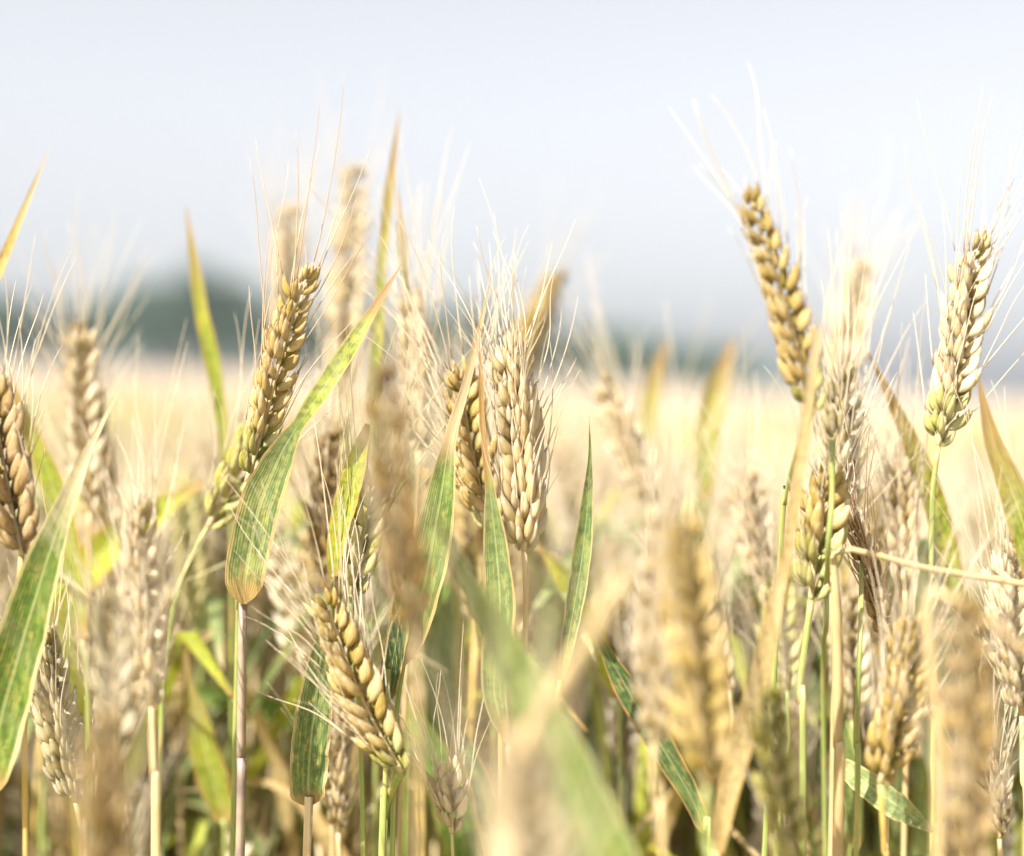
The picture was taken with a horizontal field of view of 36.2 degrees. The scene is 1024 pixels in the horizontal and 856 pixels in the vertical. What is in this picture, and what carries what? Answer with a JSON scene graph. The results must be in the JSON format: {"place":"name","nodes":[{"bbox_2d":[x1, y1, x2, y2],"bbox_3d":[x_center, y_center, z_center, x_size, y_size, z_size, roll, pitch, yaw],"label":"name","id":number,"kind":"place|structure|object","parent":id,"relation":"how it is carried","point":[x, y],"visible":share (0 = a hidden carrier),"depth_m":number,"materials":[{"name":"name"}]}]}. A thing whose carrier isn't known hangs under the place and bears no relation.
{"place":"outdoors","nodes":[
{"label":"outdoors","id":0,"kind":"place"},
{"bbox_2d":[0,364,1023,438],"bbox_3d":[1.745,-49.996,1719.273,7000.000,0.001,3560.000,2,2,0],"label":"ground","id":1,"kind":"structure","parent":0,"point":[577,384],"depth_m":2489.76,"materials":[{"name":"beige plant"}]},
{"bbox_2d":[0,292,44,364],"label":"broadleaf tree","id":2,"kind":"object","parent":1,"relation":"on","point":[15,319],"visible":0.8,"depth_m":230.29,"materials":[{"name":"green plant"}]},
{"bbox_2d":[0,146,49,278],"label":"wheat plant","id":3,"kind":"object","parent":1,"relation":"on","point":[10,241],"visible":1,"depth_m":0.66,"materials":[{"name":"yellow plant"}]},
{"bbox_2d":[0,239,75,855],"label":"wheat plant","id":4,"kind":"object","parent":1,"relation":"on","point":[18,494],"visible":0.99,"depth_m":0.57,"materials":[{"name":"plant"}]},
{"bbox_2d":[3,365,91,738],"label":"wheat plant","id":5,"kind":"object","parent":1,"relation":"on","point":[49,471],"visible":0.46,"depth_m":0.68,"materials":[{"name":"green plant"}]},
{"bbox_2d":[0,470,97,838],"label":"wheat plant","id":6,"kind":"object","parent":1,"relation":"on","point":[50,738],"visible":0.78,"depth_m":0.61,"materials":[{"name":"plant"}]},
{"bbox_2d":[0,392,117,789],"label":"wheat plant","id":7,"kind":"object","parent":1,"relation":"on","point":[25,618],"visible":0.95,"depth_m":0.56,"materials":[{"name":"green plant"}]},
{"bbox_2d":[0,218,128,836],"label":"wheat plant","id":8,"kind":"object","parent":1,"relation":"on","point":[105,517],"visible":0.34,"depth_m":0.78,"materials":[{"name":"plant"}]},
{"bbox_2d":[22,190,158,693],"bbox_3d":[-0.211,0.431,0.738,0.060,1.080,0.053,2,2,0],"label":"wheat plant","id":9,"kind":"object","parent":1,"relation":"on","point":[72,428],"visible":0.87,"depth_m":0.72,"materials":[{"name":"plant"}]},
{"bbox_2d":[0,498,204,855],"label":"wheat plant","id":10,"kind":"object","parent":1,"relation":"on","point":[107,818],"visible":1,"depth_m":0.41,"materials":[{"name":"plant"}]},
{"bbox_2d":[12,398,216,801],"bbox_3d":[-0.143,0.485,0.513,0.056,0.990,0.044,1,2,-29],"label":"wheat plant","id":11,"kind":"object","parent":1,"relation":"on","point":[100,648],"visible":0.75,"depth_m":0.50,"materials":[{"name":"plant"}]},
{"bbox_2d":[82,298,148,368],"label":"broadleaf tree","id":12,"kind":"object","parent":1,"relation":"on","point":[92,314],"visible":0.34,"depth_m":230.22,"materials":[{"name":"green plant"}]},
{"bbox_2d":[38,480,205,855],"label":"wheat plant","id":13,"kind":"object","parent":1,"relation":"on","point":[100,546],"visible":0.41,"depth_m":0.74,"materials":[{"name":"yellow plant"}]},
{"bbox_2d":[48,318,214,855],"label":"wheat plant","id":14,"kind":"object","parent":1,"relation":"on","point":[145,512],"visible":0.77,"depth_m":0.54,"materials":[{"name":"plant"}]},
{"bbox_2d":[106,278,199,369],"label":"broadleaf tree","id":15,"kind":"object","parent":1,"relation":"on","point":[114,309],"visible":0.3,"depth_m":216.04,"materials":[{"name":"green plant"}]},
{"bbox_2d":[116,348,236,855],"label":"wheat plant","id":16,"kind":"object","parent":1,"relation":"on","point":[204,582],"visible":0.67,"depth_m":0.80,"materials":[{"name":"beige plant"}]},
{"bbox_2d":[116,262,269,370],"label":"broadleaf tree","id":17,"kind":"object","parent":1,"relation":"on","point":[219,310],"visible":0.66,"depth_m":211.15,"materials":[{"name":"green plant"}]},
{"bbox_2d":[182,625,230,855],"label":"wheat plant","id":18,"kind":"object","parent":1,"relation":"on","point":[210,771],"visible":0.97,"depth_m":0.72,"materials":[{"name":"green plant"}]},
{"bbox_2d":[185,206,233,790],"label":"wheat plant","id":19,"kind":"object","parent":1,"relation":"on","point":[210,353],"visible":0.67,"depth_m":0.73,"materials":[{"name":"yellow plant"}]},
{"bbox_2d":[136,341,293,855],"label":"wheat plant","id":20,"kind":"object","parent":1,"relation":"on","point":[222,533],"visible":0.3,"depth_m":0.82,"materials":[{"name":"beige plant"}]},
{"bbox_2d":[148,279,281,364],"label":"broadleaf tree","id":21,"kind":"object","parent":1,"relation":"on","point":[241,289],"visible":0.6,"depth_m":213.57,"materials":[{"name":"green plant"}]},
{"bbox_2d":[135,684,295,851],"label":"wheat plant","id":22,"kind":"object","parent":1,"relation":"on","point":[213,695],"visible":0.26,"depth_m":0.80,"materials":[{"name":"green plant"}]},
{"bbox_2d":[157,249,334,810],"bbox_3d":[-0.126,0.450,0.665,0.083,1.054,0.034,1,2,-21],"label":"wheat plant","id":23,"kind":"object","parent":1,"relation":"on","point":[223,487],"visible":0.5,"depth_m":0.65,"materials":[{"name":"plant"}]},
{"bbox_2d":[144,340,391,766],"bbox_3d":[-0.181,0.453,1.045,0.108,1.020,0.257,0,2,-44],"label":"wheat plant","id":24,"kind":"object","parent":1,"relation":"on","point":[197,478],"visible":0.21,"depth_m":1.04,"materials":[{"name":"beige plant"}]},
{"bbox_2d":[71,351,479,855],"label":"wheat plant","id":25,"kind":"object","parent":1,"relation":"on","point":[193,798],"visible":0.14,"depth_m":0.79,"materials":[{"name":"beige plant"}]},
{"bbox_2d":[236,104,340,853],"bbox_3d":[-0.145,0.387,0.941,0.069,1.160,0.048,1,2,-21],"label":"wheat plant","id":26,"kind":"object","parent":1,"relation":"on","point":[286,253],"visible":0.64,"depth_m":0.92,"materials":[{"name":"plant"}]},
{"bbox_2d":[256,513,347,831],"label":"wheat plant","id":27,"kind":"object","parent":1,"relation":"on","point":[281,679],"visible":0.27,"depth_m":0.86,"materials":[{"name":"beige plant"}]},
{"bbox_2d":[280,308,327,374],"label":"broadleaf tree","id":28,"kind":"object","parent":1,"relation":"on","point":[313,342],"visible":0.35,"depth_m":233.32,"materials":[{"name":"green plant"}]},
{"bbox_2d":[229,80,379,855],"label":"wheat plant","id":29,"kind":"object","parent":1,"relation":"on","point":[277,394],"visible":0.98,"depth_m":0.60,"materials":[{"name":"plant"}]},
{"bbox_2d":[289,622,332,855],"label":"wheat plant","id":30,"kind":"object","parent":1,"relation":"on","point":[309,757],"visible":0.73,"depth_m":0.60,"materials":[{"name":"green plant"}]},
{"bbox_2d":[225,264,401,855],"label":"wheat plant","id":31,"kind":"object","parent":1,"relation":"on","point":[272,472],"visible":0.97,"depth_m":0.59,"materials":[{"name":"green plant"}]},
{"bbox_2d":[222,419,409,855],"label":"wheat plant","id":32,"kind":"object","parent":1,"relation":"on","point":[380,713],"visible":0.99,"depth_m":0.58,"materials":[{"name":"plant"}]},
{"bbox_2d":[260,297,386,855],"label":"wheat plant","id":33,"kind":"object","parent":1,"relation":"on","point":[329,471],"visible":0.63,"depth_m":0.68,"materials":[{"name":"plant"}]},
{"bbox_2d":[269,570,403,855],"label":"wheat plant","id":34,"kind":"object","parent":1,"relation":"on","point":[339,775],"visible":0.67,"depth_m":0.66,"materials":[{"name":"plant"}]},
{"bbox_2d":[181,351,494,855],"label":"wheat plant","id":35,"kind":"object","parent":1,"relation":"on","point":[320,825],"visible":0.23,"depth_m":0.73,"materials":[{"name":"beige plant"}]},
{"bbox_2d":[327,424,370,855],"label":"wheat plant","id":36,"kind":"object","parent":1,"relation":"on","point":[355,473],"visible":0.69,"depth_m":0.60,"materials":[{"name":"yellow plant"}]},
{"bbox_2d":[290,55,411,815],"bbox_3d":[-0.107,0.381,0.874,0.067,1.179,0.055,1,2,-30],"label":"wheat plant","id":37,"kind":"object","parent":1,"relation":"on","point":[356,274],"visible":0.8,"depth_m":0.86,"materials":[{"name":"plant"}]},
{"bbox_2d":[367,107,399,855],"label":"wheat plant","id":38,"kind":"object","parent":1,"relation":"on","point":[376,355],"visible":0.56,"depth_m":0.71,"materials":[{"name":"yellow plant"}]},
{"bbox_2d":[305,320,470,855],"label":"wheat plant","id":39,"kind":"object","parent":1,"relation":"on","point":[370,558],"visible":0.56,"depth_m":0.61,"materials":[{"name":"plant"}]},
{"bbox_2d":[297,125,481,855],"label":"wheat plant","id":40,"kind":"object","parent":1,"relation":"on","point":[405,316],"visible":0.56,"depth_m":0.68,"materials":[{"name":"plant"}]},
{"bbox_2d":[380,598,408,855],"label":"wheat plant","id":41,"kind":"object","parent":1,"relation":"on","point":[396,648],"visible":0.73,"depth_m":0.60,"materials":[{"name":"green plant"}]},
{"bbox_2d":[292,192,498,855],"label":"wheat plant","id":42,"kind":"object","parent":1,"relation":"on","point":[407,544],"visible":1,"depth_m":0.43,"materials":[{"name":"plant"}]},
{"bbox_2d":[396,187,416,855],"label":"wheat plant","id":43,"kind":"object","parent":1,"relation":"on","point":[409,671],"visible":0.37,"depth_m":0.72,"materials":[{"name":"yellow plant"}]},
{"bbox_2d":[0,325,860,393],"bbox_3d":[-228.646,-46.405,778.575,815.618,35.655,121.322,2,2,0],"label":"distant wood","id":44,"kind":"object","parent":1,"relation":"on","point":[765,379],"visible":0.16,"depth_m":759.30,"materials":[{"name":"green plant"}]},
{"bbox_2d":[389,283,490,855],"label":"wheat plant","id":45,"kind":"object","parent":1,"relation":"on","point":[441,486],"visible":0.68,"depth_m":0.60,"materials":[{"name":"green plant"}]},
{"bbox_2d":[391,635,490,855],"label":"wheat plant","id":46,"kind":"object","parent":1,"relation":"on","point":[443,794],"visible":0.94,"depth_m":0.61,"materials":[{"name":"plant"}]},
{"bbox_2d":[401,690,492,855],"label":"wheat plant","id":47,"kind":"object","parent":1,"relation":"on","point":[466,841],"visible":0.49,"depth_m":0.72,"materials":[{"name":"beige plant"}]},
{"bbox_2d":[413,524,481,780],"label":"wheat plant","id":48,"kind":"object","parent":1,"relation":"on","point":[444,621],"visible":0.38,"depth_m":0.74,"materials":[{"name":"green plant"}]},
{"bbox_2d":[361,207,545,750],"bbox_3d":[-0.031,0.446,0.646,0.093,1.068,0.061,2,2,0],"label":"wheat plant","id":49,"kind":"object","parent":1,"relation":"on","point":[469,481],"visible":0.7,"depth_m":0.62,"materials":[{"name":"plant"}]},
{"bbox_2d":[434,311,489,367],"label":"broadleaf tree","id":50,"kind":"object","parent":1,"relation":"on","point":[452,339],"visible":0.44,"depth_m":225.84,"materials":[{"name":"green plant"}]},
{"bbox_2d":[478,337,515,736],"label":"wheat plant","id":51,"kind":"object","parent":1,"relation":"on","point":[492,542],"visible":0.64,"depth_m":0.59,"materials":[{"name":"green plant"}]},
{"bbox_2d":[419,181,579,787],"bbox_3d":[-0.020,0.443,0.615,0.060,1.077,0.070,2,2,7],"label":"wheat plant","id":52,"kind":"object","parent":1,"relation":"on","point":[519,422],"visible":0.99,"depth_m":0.59,"materials":[{"name":"plant"}]},
{"bbox_2d":[0,364,1023,855],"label":"wheat crop","id":53,"kind":"object","parent":1,"relation":"on","point":[208,646],"visible":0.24,"depth_m":0.81,"materials":[{"name":"beige plant"}]},
{"bbox_2d":[0,362,1023,444],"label":"wheat crop","id":54,"kind":"object","parent":1,"relation":"on","point":[688,412],"visible":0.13,"depth_m":6.68,"materials":[{"name":"beige plant"}]},
{"bbox_2d":[393,456,658,855],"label":"wheat plant","id":55,"kind":"object","parent":1,"relation":"on","point":[545,831],"visible":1,"depth_m":0.35,"materials":[{"name":"plant"}]},
{"bbox_2d":[430,505,637,855],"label":"wheat plant","id":56,"kind":"object","parent":1,"relation":"on","point":[614,839],"visible":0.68,"depth_m":0.45,"materials":[{"name":"green plant"}]},
{"bbox_2d":[513,392,581,645],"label":"wheat plant","id":57,"kind":"object","parent":1,"relation":"on","point":[539,559],"visible":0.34,"depth_m":0.80,"materials":[{"name":"beige plant"}]},
{"bbox_2d":[500,175,610,559],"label":"wheat plant","id":58,"kind":"object","parent":1,"relation":"on","point":[559,278],"visible":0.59,"depth_m":0.88,"materials":[{"name":"plant"}]},
{"bbox_2d":[490,568,631,841],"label":"wheat plant","id":59,"kind":"object","parent":1,"relation":"on","point":[571,664],"visible":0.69,"depth_m":0.37,"materials":[{"name":"beige plant"}]},
{"bbox_2d":[547,421,592,854],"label":"wheat plant","id":60,"kind":"object","parent":1,"relation":"on","point":[576,600],"visible":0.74,"depth_m":0.60,"materials":[{"name":"green plant"}]},
{"bbox_2d":[536,543,621,818],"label":"wheat plant","id":61,"kind":"object","parent":1,"relation":"on","point":[561,576],"visible":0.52,"depth_m":0.69,"materials":[{"name":"yellow plant"}]},
{"bbox_2d":[544,338,618,582],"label":"wheat plant","id":62,"kind":"object","parent":1,"relation":"on","point":[565,483],"visible":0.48,"depth_m":1.00,"materials":[{"name":"beige plant"}]},
{"bbox_2d":[547,460,642,686],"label":"wheat plant","id":63,"kind":"object","parent":1,"relation":"on","point":[599,570],"visible":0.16,"depth_m":0.82,"materials":[{"name":"beige plant"}]},
{"bbox_2d":[564,378,627,559],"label":"wheat plant","id":64,"kind":"object","parent":1,"relation":"on","point":[595,458],"visible":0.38,"depth_m":1.21,"materials":[{"name":"beige plant"}]},
{"bbox_2d":[545,247,663,798],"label":"wheat plant","id":65,"kind":"object","parent":1,"relation":"on","point":[605,396],"visible":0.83,"depth_m":0.76,"materials":[{"name":"plant"}]},
{"bbox_2d":[584,329,645,380],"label":"broadleaf tree","id":66,"kind":"object","parent":1,"relation":"on","point":[616,343],"visible":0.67,"depth_m":226.26,"materials":[{"name":"green plant"}]},
{"bbox_2d":[580,679,654,838],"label":"wheat plant","id":67,"kind":"object","parent":1,"relation":"on","point":[589,738],"visible":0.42,"depth_m":0.80,"materials":[{"name":"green plant"}]},
{"bbox_2d":[556,497,690,854],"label":"wheat plant","id":68,"kind":"object","parent":1,"relation":"on","point":[621,616],"visible":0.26,"depth_m":0.80,"materials":[{"name":"plant"}]},
{"bbox_2d":[635,338,668,677],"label":"wheat plant","id":69,"kind":"object","parent":1,"relation":"on","point":[655,374],"visible":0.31,"depth_m":0.90,"materials":[{"name":"yellow plant"}]},
{"bbox_2d":[597,635,711,840],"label":"wheat plant","id":70,"kind":"object","parent":1,"relation":"on","point":[674,769],"visible":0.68,"depth_m":0.63,"materials":[{"name":"green plant"}]},
{"bbox_2d":[569,297,764,855],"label":"wheat plant","id":71,"kind":"object","parent":1,"relation":"on","point":[651,719],"visible":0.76,"depth_m":0.47,"materials":[{"name":"plant"}]},
{"bbox_2d":[564,333,790,855],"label":"wheat plant","id":72,"kind":"object","parent":1,"relation":"on","point":[686,655],"visible":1,"depth_m":0.45,"materials":[{"name":"plant"}]},
{"bbox_2d":[618,437,738,737],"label":"wheat plant","id":73,"kind":"object","parent":1,"relation":"on","point":[731,681],"visible":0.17,"depth_m":0.68,"materials":[{"name":"plant"}]},
{"bbox_2d":[623,369,751,851],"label":"wheat plant","id":74,"kind":"object","parent":1,"relation":"on","point":[699,504],"visible":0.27,"depth_m":1.03,"materials":[{"name":"beige plant"}]},
{"bbox_2d":[696,337,735,540],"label":"wheat plant","id":75,"kind":"object","parent":1,"relation":"on","point":[717,378],"visible":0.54,"depth_m":0.86,"materials":[{"name":"yellow plant"}]},
{"bbox_2d":[681,332,799,855],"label":"wheat plant","id":76,"kind":"object","parent":1,"relation":"on","point":[751,495],"visible":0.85,"depth_m":0.70,"materials":[{"name":"plant"}]},
{"bbox_2d":[697,442,808,682],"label":"wheat plant","id":77,"kind":"object","parent":1,"relation":"on","point":[746,641],"visible":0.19,"depth_m":0.84,"materials":[{"name":"beige plant"}]},
{"bbox_2d":[671,63,845,855],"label":"wheat plant","id":78,"kind":"object","parent":1,"relation":"on","point":[780,304],"visible":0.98,"depth_m":0.54,"materials":[{"name":"plant"}]},
{"bbox_2d":[710,327,821,855],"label":"wheat plant","id":79,"kind":"object","parent":1,"relation":"on","point":[730,784],"visible":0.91,"depth_m":0.53,"materials":[{"name":"plant"}]},
{"bbox_2d":[713,509,842,855],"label":"wheat plant","id":80,"kind":"object","parent":1,"relation":"on","point":[771,793],"visible":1,"depth_m":0.50,"materials":[{"name":"plant"}]},
{"bbox_2d":[713,432,849,855],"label":"wheat plant","id":81,"kind":"object","parent":1,"relation":"on","point":[791,627],"visible":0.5,"depth_m":0.68,"materials":[{"name":"plant"}]},
{"bbox_2d":[804,628,830,855],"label":"wheat plant","id":82,"kind":"object","parent":1,"relation":"on","point":[816,758],"visible":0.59,"depth_m":0.82,"materials":[{"name":"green plant"}]},
{"bbox_2d":[821,440,834,855],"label":"wheat plant","id":83,"kind":"object","parent":1,"relation":"on","point":[825,633],"visible":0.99,"depth_m":0.63,"materials":[{"name":"beige plant"}]},
{"bbox_2d":[772,303,896,851],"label":"wheat plant","id":84,"kind":"object","parent":1,"relation":"on","point":[812,506],"visible":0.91,"depth_m":0.58,"materials":[{"name":"plant"}]},
{"bbox_2d":[756,458,921,855],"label":"wheat plant","id":85,"kind":"object","parent":1,"relation":"on","point":[849,607],"visible":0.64,"depth_m":0.68,"materials":[{"name":"plant"}]},
{"bbox_2d":[764,209,926,855],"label":"wheat plant","id":86,"kind":"object","parent":1,"relation":"on","point":[842,381],"visible":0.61,"depth_m":0.64,"materials":[{"name":"plant"}]},
{"bbox_2d":[830,559,863,855],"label":"wheat plant","id":87,"kind":"object","parent":1,"relation":"on","point":[854,810],"visible":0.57,"depth_m":0.58,"materials":[{"name":"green plant"}]},
{"bbox_2d":[794,398,912,851],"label":"wheat plant","id":88,"kind":"object","parent":1,"relation":"on","point":[857,538],"visible":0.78,"depth_m":0.60,"materials":[{"name":"plant"}]},
{"bbox_2d":[801,134,917,714],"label":"wheat plant","id":89,"kind":"object","parent":1,"relation":"on","point":[868,279],"visible":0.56,"depth_m":0.84,"materials":[{"name":"plant"}]},
{"bbox_2d":[816,390,931,855],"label":"wheat plant","id":90,"kind":"object","parent":1,"relation":"on","point":[876,641],"visible":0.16,"depth_m":0.76,"materials":[{"name":"beige plant"}]},
{"bbox_2d":[845,759,931,832],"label":"wheat plant","id":91,"kind":"object","parent":1,"relation":"on","point":[900,807],"visible":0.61,"depth_m":0.58,"materials":[{"name":"green plant"}]},
{"bbox_2d":[839,298,940,855],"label":"wheat plant","id":92,"kind":"object","parent":1,"relation":"on","point":[897,491],"visible":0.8,"depth_m":0.65,"materials":[{"name":"plant"}]},
{"bbox_2d":[868,353,965,827],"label":"wheat plant","id":93,"kind":"object","parent":1,"relation":"on","point":[943,527],"visible":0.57,"depth_m":0.66,"materials":[{"name":"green plant"}]},
{"bbox_2d":[831,546,1023,855],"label":"wheat plant","id":94,"kind":"object","parent":1,"relation":"on","point":[839,747],"visible":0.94,"depth_m":0.56,"materials":[{"name":"beige plant"}]},
{"bbox_2d":[856,463,1020,855],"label":"wheat plant","id":95,"kind":"object","parent":1,"relation":"on","point":[886,740],"visible":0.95,"depth_m":0.55,"materials":[{"name":"plant"}]},
{"bbox_2d":[858,372,1023,855],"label":"wheat plant","id":96,"kind":"object","parent":1,"relation":"on","point":[965,729],"visible":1,"depth_m":0.44,"materials":[{"name":"plant"}]},
{"bbox_2d":[903,399,995,843],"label":"wheat plant","id":97,"kind":"object","parent":1,"relation":"on","point":[973,525],"visible":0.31,"depth_m":0.84,"materials":[{"name":"plant"}]},
{"bbox_2d":[905,88,1023,855],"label":"wheat plant","id":98,"kind":"object","parent":1,"relation":"on","point":[968,291],"visible":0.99,"depth_m":0.61,"materials":[{"name":"plant"}]},
{"bbox_2d":[920,585,1023,855],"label":"wheat plant","id":99,"kind":"object","parent":1,"relation":"on","point":[938,810],"visible":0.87,"depth_m":0.46,"materials":[{"name":"beige plant"}]},
{"bbox_2d":[924,381,1023,855],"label":"wheat plant","id":100,"kind":"object","parent":1,"relation":"on","point":[1004,656],"visible":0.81,"depth_m":0.58,"materials":[{"name":"plant"}]},
{"bbox_2d":[930,625,1018,855],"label":"wheat plant","id":101,"kind":"object","parent":1,"relation":"on","point":[1004,815],"visible":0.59,"depth_m":0.62,"materials":[{"name":"plant"}]},
{"bbox_2d":[978,376,1023,579],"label":"wheat plant","id":102,"kind":"object","parent":1,"relation":"on","point":[999,457],"visible":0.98,"depth_m":0.57,"materials":[{"name":"yellow plant"}]},
{"bbox_2d":[0,0,1023,399],"label":"sky","id":103,"kind":"structure","parent":0,"point":[144,109],"materials":[{"name":"white"}]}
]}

